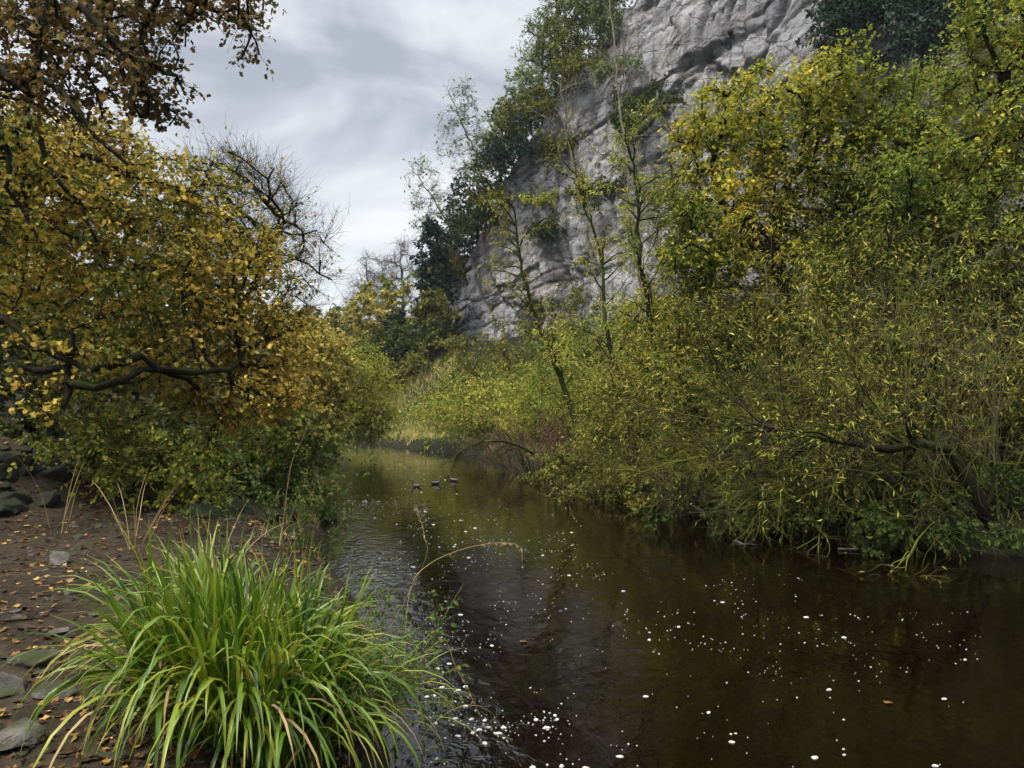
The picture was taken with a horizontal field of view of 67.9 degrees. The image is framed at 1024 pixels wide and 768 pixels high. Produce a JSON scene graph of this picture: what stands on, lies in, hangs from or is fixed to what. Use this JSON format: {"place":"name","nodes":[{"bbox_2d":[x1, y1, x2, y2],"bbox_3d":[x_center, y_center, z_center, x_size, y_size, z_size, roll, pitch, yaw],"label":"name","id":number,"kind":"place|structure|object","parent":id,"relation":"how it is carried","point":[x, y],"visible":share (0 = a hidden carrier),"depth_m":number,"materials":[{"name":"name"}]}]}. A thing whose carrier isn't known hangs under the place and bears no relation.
{"place":"outdoors","nodes":[
{"label":"outdoors","id":0,"kind":"place"},
{"bbox_2d":[0,0,635,321],"label":"sky","id":1,"kind":"structure","parent":0,"point":[355,91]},
{"bbox_2d":[0,277,1023,767],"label":"ground","id":2,"kind":"structure","parent":0,"point":[22,595],"depth_m":8.15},
{"bbox_2d":[0,348,36,441],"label":"dark bush","id":3,"kind":"object","parent":2,"relation":"on","point":[5,388],"visible":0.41,"depth_m":16.69,"materials":[{"name":"green plant"}]},
{"bbox_2d":[0,717,47,750],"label":"path stone","id":4,"kind":"object","parent":2,"relation":"on","point":[12,735],"visible":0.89,"depth_m":3.40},
{"bbox_2d":[4,649,62,668],"bbox_3d":[-2.898,1.676,4.618,0.239,0.132,0.232,-1,-2,19],"label":"path stone","id":5,"kind":"object","parent":2,"relation":"on","point":[29,659],"visible":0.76,"depth_m":4.55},
{"bbox_2d":[0,334,85,452],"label":"dark bush","id":6,"kind":"object","parent":2,"relation":"on","point":[53,432],"visible":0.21,"depth_m":19.61,"materials":[{"name":"green plant"}]},
{"bbox_2d":[15,231,214,437],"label":"hillside tree","id":7,"kind":"object","parent":2,"relation":"on","point":[136,395],"visible":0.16,"depth_m":28.49,"materials":[{"name":"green plant"}]},
{"bbox_2d":[0,0,286,165],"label":"overhanging tree","id":8,"kind":"object","parent":2,"relation":"on","point":[141,67],"visible":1,"depth_m":7.74,"materials":[{"name":"brown plant"}]},
{"bbox_2d":[7,376,288,502],"bbox_3d":[-6.530,1.212,13.629,5.133,2.940,5.995,1,-2,-29],"label":"hazel bush","id":9,"kind":"object","parent":2,"relation":"on","point":[110,446],"visible":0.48,"depth_m":12.02,"materials":[{"name":"green plant"}]},
{"bbox_2d":[0,83,333,451],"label":"golden tree","id":10,"kind":"object","parent":2,"relation":"on","point":[48,162],"visible":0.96,"depth_m":11.67,"materials":[{"name":"yellow plant"}]},
{"bbox_2d":[7,370,343,515],"bbox_3d":[-5.581,1.086,12.951,5.644,3.133,4.636,0,-2,0],"label":"hazel bush","id":11,"kind":"object","parent":2,"relation":"on","point":[177,465],"visible":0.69,"depth_m":11.79,"materials":[{"name":"green plant"}]},
{"bbox_2d":[0,447,352,767],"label":"gravel","id":12,"kind":"structure","parent":2,"relation":"on","point":[101,754],"depth_m":5.96,"materials":[{"name":"grey stone"}]},
{"bbox_2d":[0,431,364,767],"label":"leaf litter","id":13,"kind":"object","parent":2,"relation":"on","point":[79,754],"visible":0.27,"depth_m":5.26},
{"bbox_2d":[0,111,328,454],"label":"beech tree","id":14,"kind":"object","parent":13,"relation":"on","point":[28,427],"visible":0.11,"depth_m":17.61,"materials":[{"name":"yellow plant"}]},
{"bbox_2d":[44,379,348,500],"bbox_3d":[-5.542,1.268,13.848,5.362,2.824,4.793,0,-2,0],"label":"hazel bush","id":15,"kind":"object","parent":2,"relation":"on","point":[315,444],"visible":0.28,"depth_m":13.40,"materials":[{"name":"green plant"}]},
{"bbox_2d":[1,510,457,767],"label":"sedge clump","id":16,"kind":"object","parent":2,"relation":"on","point":[212,662],"visible":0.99,"depth_m":3.56,"materials":[{"name":"plant"}]},
{"bbox_2d":[138,431,333,512],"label":"bramble bush","id":17,"kind":"object","parent":2,"relation":"on","point":[325,489],"visible":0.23,"depth_m":13.59,"materials":[{"name":"green plant"}]},
{"bbox_2d":[123,396,351,489],"bbox_3d":[-6.337,1.469,16.416,5.048,2.971,4.654,0,-2,0],"label":"bramble bush","id":18,"kind":"object","parent":2,"relation":"on","point":[194,413],"visible":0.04,"depth_m":17.22,"materials":[{"name":"green plant"}]},
{"bbox_2d":[157,107,358,471],"bbox_3d":[-5.064,-1.331,15.177,3.854,7.854,3.296,0,-2,0],"label":"bare tree","id":19,"kind":"object","parent":2,"relation":"on","point":[270,203],"visible":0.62,"depth_m":14.96,"materials":[{"name":"brown plant"}]},
{"bbox_2d":[168,435,410,537],"bbox_3d":[-3.455,1.451,10.694,3.300,1.474,2.710,2,-3,-40],"label":"leafy herb","id":20,"kind":"object","parent":2,"relation":"on","point":[225,496],"visible":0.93,"depth_m":10.64,"materials":[{"name":"green plant"}]},
{"bbox_2d":[251,489,364,559],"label":"leafy herb","id":21,"kind":"object","parent":2,"relation":"on","point":[302,537],"visible":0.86,"depth_m":9.37,"materials":[{"name":"green plant"}]},
{"bbox_2d":[248,317,368,454],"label":"alder tree","id":22,"kind":"object","parent":2,"relation":"on","point":[334,380],"visible":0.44,"depth_m":24.67,"materials":[{"name":"green plant"}]},
{"bbox_2d":[301,290,390,357],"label":"valley tree","id":23,"kind":"object","parent":2,"relation":"on","point":[354,312],"visible":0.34,"depth_m":72.40,"materials":[{"name":"yellow plant"}]},
{"bbox_2d":[288,329,408,452],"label":"willow tree","id":24,"kind":"object","parent":2,"relation":"on","point":[365,388],"visible":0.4,"depth_m":34.72,"materials":[{"name":"green plant"}]},
{"bbox_2d":[283,568,471,732],"bbox_3d":[-1.014,1.572,4.467,1.580,0.979,1.321,0,-2,0],"label":"leafy herb","id":25,"kind":"object","parent":2,"relation":"on","point":[402,649],"visible":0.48,"depth_m":4.48,"materials":[{"name":"green plant"}]},
{"bbox_2d":[344,270,413,351],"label":"valley tree","id":26,"kind":"object","parent":2,"relation":"on","point":[387,295],"visible":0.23,"depth_m":77.67,"materials":[{"name":"yellow plant"}]},
{"bbox_2d":[274,586,485,767],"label":"sedge clump","id":27,"kind":"object","parent":2,"relation":"on","point":[377,696],"visible":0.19,"depth_m":4.24,"materials":[{"name":"plant"}]},
{"bbox_2d":[360,234,418,315],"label":"bare valley tree","id":28,"kind":"object","parent":2,"relation":"on","point":[404,252],"visible":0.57,"depth_m":84.11,"materials":[{"name":"grey plant"}]},
{"bbox_2d":[364,343,428,384],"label":"valley bush","id":29,"kind":"object","parent":2,"relation":"on","point":[406,368],"visible":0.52,"depth_m":55.48,"materials":[{"name":"green plant"}]},
{"bbox_2d":[344,347,457,444],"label":"grass","id":30,"kind":"structure","parent":2,"relation":"on","point":[409,431],"depth_m":50.64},
{"bbox_2d":[354,305,467,364],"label":"valley bush","id":31,"kind":"object","parent":2,"relation":"on","point":[389,337],"visible":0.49,"depth_m":57.56,"materials":[{"name":"green plant"}]},
{"bbox_2d":[397,286,464,370],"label":"valley tree","id":32,"kind":"object","parent":2,"relation":"on","point":[423,303],"visible":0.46,"depth_m":58.60,"materials":[{"name":"green plant"}]},
{"bbox_2d":[409,216,459,338],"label":"evergreen tree","id":33,"kind":"object","parent":2,"relation":"on","point":[444,276],"visible":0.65,"depth_m":60.37,"materials":[{"name":"green plant"}]},
{"bbox_2d":[381,657,490,763],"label":"leafy herb","id":34,"kind":"object","parent":2,"relation":"on","point":[394,749],"visible":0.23,"depth_m":5.03,"materials":[{"name":"green plant"}]},
{"bbox_2d":[421,305,542,410],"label":"river willow","id":35,"kind":"object","parent":2,"relation":"on","point":[462,343],"visible":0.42,"depth_m":45.35,"materials":[{"name":"green plant"}]},
{"bbox_2d":[438,414,544,474],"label":"fallen branch","id":36,"kind":"object","parent":2,"relation":"on","point":[482,442],"visible":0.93,"depth_m":23.55,"materials":[{"name":"wood"}]},
{"bbox_2d":[341,328,647,455],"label":"river willow","id":37,"kind":"object","parent":2,"relation":"on","point":[528,394],"visible":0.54,"depth_m":32.60,"materials":[{"name":"green plant"}]},
{"bbox_2d":[435,363,583,442],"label":"river willow","id":38,"kind":"object","parent":2,"relation":"on","point":[490,396],"visible":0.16,"depth_m":37.34,"materials":[{"name":"green plant"}]},
{"bbox_2d":[475,182,591,459],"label":"slim tree","id":39,"kind":"object","parent":2,"relation":"on","point":[551,352],"visible":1,"depth_m":22.57,"materials":[{"name":"green plant"}]},
{"bbox_2d":[458,403,615,475],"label":"russet bush","id":40,"kind":"object","parent":2,"relation":"on","point":[522,439],"visible":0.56,"depth_m":24.43,"materials":[{"name":"green plant"}]},
{"bbox_2d":[462,293,634,374],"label":"scree bush","id":41,"kind":"object","parent":2,"relation":"on","point":[526,330],"visible":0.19,"depth_m":42.47,"materials":[{"name":"green plant"}]},
{"bbox_2d":[453,340,661,445],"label":"river willow","id":42,"kind":"object","parent":2,"relation":"on","point":[528,423],"visible":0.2,"depth_m":32.43,"materials":[{"name":"green plant"}]},
{"bbox_2d":[537,447,616,497],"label":"bank bramble","id":43,"kind":"object","parent":2,"relation":"on","point":[565,470],"visible":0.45,"depth_m":18.51,"materials":[{"name":"green plant"}]},
{"bbox_2d":[515,55,666,411],"bbox_3d":[2.717,-4.496,26.191,5.437,14.083,3.168,0,-2,0],"label":"slim tree","id":44,"kind":"object","parent":2,"relation":"on","point":[589,250],"visible":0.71,"depth_m":26.22,"materials":[{"name":"green plant"}]},
{"bbox_2d":[539,106,658,459],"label":"slim tree","id":45,"kind":"object","parent":2,"relation":"on","point":[580,184],"visible":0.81,"depth_m":21.00,"materials":[{"name":"green plant"}]},
{"bbox_2d":[545,458,656,501],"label":"bank bramble","id":46,"kind":"object","parent":2,"relation":"on","point":[567,495],"visible":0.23,"depth_m":16.82,"materials":[{"name":"green plant"}]},
{"bbox_2d":[529,295,696,378],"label":"scree bush","id":47,"kind":"object","parent":2,"relation":"on","point":[585,336],"visible":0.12,"depth_m":38.72,"materials":[{"name":"green plant"}]},
{"bbox_2d":[548,366,699,502],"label":"trailing branches","id":48,"kind":"object","parent":2,"relation":"on","point":[620,450],"visible":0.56,"depth_m":16.29,"materials":[{"name":"green plant"}]},
{"bbox_2d":[549,0,716,443],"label":"slim tree","id":49,"kind":"object","parent":2,"relation":"on","point":[626,169],"visible":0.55,"depth_m":24.16,"materials":[{"name":"green plant"}]},
{"bbox_2d":[549,286,722,478],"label":"willow tree","id":50,"kind":"object","parent":2,"relation":"on","point":[599,418],"visible":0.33,"depth_m":18.12,"materials":[{"name":"green plant"}]},
{"bbox_2d":[582,95,712,472],"bbox_3d":[3.328,-2.193,16.893,2.776,9.072,3.283,-1,-2,32],"label":"slim tree","id":51,"kind":"object","parent":2,"relation":"on","point":[637,220],"visible":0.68,"depth_m":16.95,"materials":[{"name":"green plant"}]},
{"bbox_2d":[607,445,796,516],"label":"bank bramble","id":52,"kind":"object","parent":2,"relation":"on","point":[633,502],"visible":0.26,"depth_m":14.51,"materials":[{"name":"green plant"}]},
{"bbox_2d":[626,146,780,451],"bbox_3d":[4.283,-1.621,17.008,3.572,7.793,3.000,0,-2,0],"label":"crown willow","id":53,"kind":"object","parent":2,"relation":"on","point":[680,188],"visible":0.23,"depth_m":16.91,"materials":[{"name":"green plant"}]},
{"bbox_2d":[591,352,818,533],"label":"trailing branches","id":54,"kind":"object","parent":2,"relation":"on","point":[661,478],"visible":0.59,"depth_m":13.45,"materials":[{"name":"green plant"}]},
{"bbox_2d":[653,185,772,416],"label":"slim tree","id":55,"kind":"object","parent":2,"relation":"on","point":[694,219],"visible":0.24,"depth_m":15.82,"materials":[{"name":"green plant"}]},
{"bbox_2d":[628,266,828,509],"bbox_3d":[4.449,0.240,15.461,4.432,5.329,3.292,0,-2,0],"label":"willow tree","id":56,"kind":"object","parent":2,"relation":"on","point":[683,323],"visible":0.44,"depth_m":15.15,"materials":[{"name":"green plant"}]},
{"bbox_2d":[564,301,909,503],"bbox_3d":[4.167,0.246,14.048,6.028,3.803,5.266,-1,-2,37],"label":"osier","id":57,"kind":"object","parent":2,"relation":"on","point":[663,415],"visible":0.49,"depth_m":14.05,"materials":[{"name":"green plant"}]},
{"bbox_2d":[635,453,872,536],"bbox_3d":[4.205,1.919,12.916,4.140,1.515,2.801,0,-2,-14],"label":"bank bramble","id":58,"kind":"object","parent":2,"relation":"on","point":[675,508],"visible":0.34,"depth_m":12.71,"materials":[{"name":"green plant"}]},
{"bbox_2d":[709,190,840,478],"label":"slim tree","id":59,"kind":"object","parent":2,"relation":"on","point":[732,221],"visible":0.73,"depth_m":14.05,"materials":[{"name":"green plant"}]},
{"bbox_2d":[643,21,921,463],"bbox_3d":[5.894,-2.627,16.333,6.124,9.876,3.876,0,-2,0],"label":"yellow tree","id":60,"kind":"object","parent":2,"relation":"on","point":[831,107],"visible":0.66,"depth_m":15.68,"materials":[{"name":"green plant"}]},
{"bbox_2d":[611,262,989,535],"bbox_3d":[4.212,-0.092,12.594,6.247,4.406,6.709,1,-2,-27],"label":"osier","id":61,"kind":"object","parent":2,"relation":"on","point":[794,425],"visible":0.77,"depth_m":11.22,"materials":[{"name":"green plant"}]},
{"bbox_2d":[699,466,915,556],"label":"bank bramble","id":62,"kind":"object","parent":2,"relation":"on","point":[809,520],"visible":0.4,"depth_m":11.51,"materials":[{"name":"green plant"}]},
{"bbox_2d":[692,448,933,536],"bbox_3d":[5.196,1.862,13.299,3.807,1.694,3.378,0,-2,0],"label":"bank bramble","id":63,"kind":"object","parent":2,"relation":"on","point":[788,532],"visible":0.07,"depth_m":12.32,"materials":[{"name":"green plant"}]},
{"bbox_2d":[664,386,1003,556],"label":"trailing branches","id":64,"kind":"object","parent":2,"relation":"on","point":[731,481],"visible":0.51,"depth_m":11.53,"materials":[{"name":"green plant"}]},
{"bbox_2d":[665,271,1023,584],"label":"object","id":65,"kind":"object","parent":2,"relation":"on","point":[932,483],"visible":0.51,"depth_m":10.78,"materials":[{"name":"green plant"}]},
{"bbox_2d":[735,208,965,468],"bbox_3d":[6.241,-0.528,14.061,4.240,5.394,3.519,0,-2,0],"label":"willow tree","id":66,"kind":"object","parent":2,"relation":"on","point":[842,278],"visible":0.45,"depth_m":13.72,"materials":[{"name":"green plant"}]},
{"bbox_2d":[711,372,993,528],"bbox_3d":[4.935,0.997,10.909,3.922,2.428,1.869,0,-2,0],"label":"bowed tree","id":67,"kind":"object","parent":2,"relation":"on","point":[970,479],"visible":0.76,"depth_m":10.74,"materials":[{"name":"brown plant"}]},
{"bbox_2d":[717,164,1020,459],"bbox_3d":[8.434,-1.311,17.161,7.289,6.695,7.890,-1,-2,21],"label":"osier","id":68,"kind":"object","parent":2,"relation":"on","point":[825,224],"visible":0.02,"depth_m":15.43,"materials":[{"name":"green plant"}]},
{"bbox_2d":[736,210,1023,489],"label":"osier","id":69,"kind":"object","parent":2,"relation":"on","point":[908,352],"visible":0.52,"depth_m":12.06,"materials":[{"name":"green plant"}]},
{"bbox_2d":[830,166,938,457],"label":"slim tree","id":70,"kind":"object","parent":2,"relation":"on","point":[889,196],"visible":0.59,"depth_m":12.88,"materials":[{"name":"green plant"}]},
{"bbox_2d":[772,435,1023,552],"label":"bank bramble","id":71,"kind":"object","parent":2,"relation":"on","point":[872,487],"visible":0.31,"depth_m":11.38,"materials":[{"name":"green plant"}]},
{"bbox_2d":[776,401,1023,514],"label":"bank bramble","id":72,"kind":"object","parent":2,"relation":"on","point":[985,474],"visible":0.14,"depth_m":11.34,"materials":[{"name":"green plant"}]},
{"bbox_2d":[782,213,1023,516],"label":"osier","id":73,"kind":"object","parent":2,"relation":"on","point":[991,406],"visible":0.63,"depth_m":11.34,"materials":[{"name":"green plant"}]},
{"bbox_2d":[787,55,1023,394],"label":"crown willow","id":74,"kind":"object","parent":2,"relation":"on","point":[894,111],"visible":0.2,"depth_m":15.37,"materials":[{"name":"green plant"}]},
{"bbox_2d":[791,463,1023,560],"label":"bank bramble","id":75,"kind":"object","parent":2,"relation":"on","point":[865,513],"visible":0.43,"depth_m":10.52,"materials":[{"name":"green plant"}]},
{"bbox_2d":[814,412,1023,518],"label":"bank bramble","id":76,"kind":"object","parent":2,"relation":"on","point":[1011,486],"visible":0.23,"depth_m":11.06,"materials":[{"name":"green plant"}]},
{"bbox_2d":[859,0,1023,464],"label":"tall yellow tree","id":77,"kind":"object","parent":2,"relation":"on","point":[1003,120],"visible":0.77,"depth_m":13.91,"materials":[{"name":"green plant"}]},
{"bbox_2d":[862,224,1023,491],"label":"willow tree","id":78,"kind":"object","parent":2,"relation":"on","point":[995,288],"visible":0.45,"depth_m":12.76,"materials":[{"name":"green plant"}]},
{"bbox_2d":[874,483,1023,560],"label":"bank bramble","id":79,"kind":"object","parent":2,"relation":"on","point":[1001,540],"visible":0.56,"depth_m":10.31,"materials":[{"name":"green plant"}]},
{"bbox_2d":[889,154,1023,490],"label":"slim tree","id":80,"kind":"object","parent":2,"relation":"on","point":[962,266],"visible":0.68,"depth_m":12.55,"materials":[{"name":"green plant"}]},
{"bbox_2d":[311,442,1023,767],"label":"water","id":81,"kind":"structure","parent":0,"point":[918,722],"depth_m":6.83,"materials":[{"name":"black liquid"}]},
{"bbox_2d":[332,460,977,767],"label":"foam","id":82,"kind":"object","parent":81,"relation":"on","point":[619,756],"visible":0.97,"depth_m":5.21,"materials":[{"name":"grey"}]},
{"bbox_2d":[384,0,1023,350],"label":"cliff","id":83,"kind":"structure","parent":0,"point":[689,42],"depth_m":51.83,"materials":[{"name":"stone"}]},
{"bbox_2d":[400,151,468,271],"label":"rim ash","id":84,"kind":"object","parent":83,"relation":"on","point":[435,196],"visible":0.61,"depth_m":64.88,"materials":[{"name":"green plant"}]},
{"bbox_2d":[426,69,509,212],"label":"rim ash","id":85,"kind":"object","parent":83,"relation":"on","point":[461,120],"visible":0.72,"depth_m":62.17,"materials":[{"name":"green plant"}]},
{"bbox_2d":[444,170,494,244],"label":"rim evergreen","id":86,"kind":"object","parent":83,"relation":"on","point":[462,185],"visible":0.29,"depth_m":63.75,"materials":[{"name":"green plant"}]},
{"bbox_2d":[435,196,505,244],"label":"cliff ivy","id":87,"kind":"object","parent":83,"relation":"attached to","point":[463,226],"visible":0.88,"depth_m":61.65,"materials":[{"name":"green plant"}]},
{"bbox_2d":[463,101,528,197],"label":"rim shrub","id":88,"kind":"object","parent":83,"relation":"on","point":[474,165],"visible":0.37,"depth_m":61.07,"materials":[{"name":"green plant"}]},
{"bbox_2d":[471,131,553,169],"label":"cliff ivy","id":89,"kind":"object","parent":83,"relation":"attached to","point":[498,153],"visible":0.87,"depth_m":58.22,"materials":[{"name":"green plant"}]},
{"bbox_2d":[479,65,553,160],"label":"rim shrub","id":90,"kind":"object","parent":83,"relation":"on","point":[528,127],"visible":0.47,"depth_m":59.62,"materials":[{"name":"green plant"}]},
{"bbox_2d":[491,81,560,140],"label":"cliff shrub","id":91,"kind":"object","parent":83,"relation":"on","point":[544,109],"visible":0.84,"depth_m":57.01,"materials":[{"name":"green plant"}]},
{"bbox_2d":[524,203,566,245],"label":"cliff ivy","id":92,"kind":"object","parent":83,"relation":"attached to","point":[544,232],"visible":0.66,"depth_m":56.27,"materials":[{"name":"green plant"}]},
{"bbox_2d":[514,1,586,128],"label":"rim ash","id":93,"kind":"object","parent":83,"relation":"on","point":[547,62],"visible":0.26,"depth_m":58.95,"materials":[{"name":"green plant"}]},
{"bbox_2d":[511,0,599,102],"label":"rim ash","id":94,"kind":"object","parent":83,"relation":"on","point":[522,66],"visible":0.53,"depth_m":57.86,"materials":[{"name":"green plant"}]},
{"bbox_2d":[534,127,577,159],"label":"cliff ivy","id":95,"kind":"object","parent":83,"relation":"attached to","point":[548,142],"visible":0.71,"depth_m":56.59,"materials":[{"name":"green plant"}]},
{"bbox_2d":[539,273,590,317],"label":"cliff shrub","id":96,"kind":"object","parent":83,"relation":"on","point":[576,293],"visible":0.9,"depth_m":54.04,"materials":[{"name":"green plant"}]},
{"bbox_2d":[533,0,619,75],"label":"rim shrub","id":97,"kind":"object","parent":83,"relation":"on","point":[579,43],"visible":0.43,"depth_m":57.08,"materials":[{"name":"green plant"}]},
{"bbox_2d":[545,42,610,89],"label":"cliff shrub","id":98,"kind":"object","parent":83,"relation":"on","point":[575,63],"visible":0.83,"depth_m":54.83,"materials":[{"name":"green plant"}]},
{"bbox_2d":[563,158,642,213],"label":"cliff ivy","id":99,"kind":"object","parent":83,"relation":"attached to","point":[589,196],"visible":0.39,"depth_m":51.88,"materials":[{"name":"green plant"}]},
{"bbox_2d":[579,0,629,56],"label":"rim ash","id":100,"kind":"object","parent":83,"relation":"on","point":[615,15],"visible":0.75,"depth_m":54.91,"materials":[{"name":"green plant"}]},
{"bbox_2d":[589,53,643,88],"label":"cliff shrub","id":101,"kind":"object","parent":83,"relation":"on","point":[607,69],"visible":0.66,"depth_m":52.14,"materials":[{"name":"green plant"}]},
{"bbox_2d":[607,74,690,137],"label":"cliff ivy","id":102,"kind":"object","parent":83,"relation":"attached to","point":[613,118],"visible":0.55,"depth_m":48.84,"materials":[{"name":"green plant"}]},
{"bbox_2d":[795,0,963,62],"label":"cliff yew","id":103,"kind":"object","parent":83,"relation":"on","point":[859,20],"visible":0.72,"depth_m":36.48,"materials":[{"name":"green plant"}]},
{"bbox_2d":[843,0,1022,77],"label":"cliff yew","id":104,"kind":"object","parent":83,"relation":"on","point":[913,36],"visible":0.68,"depth_m":33.30,"materials":[{"name":"green plant"}]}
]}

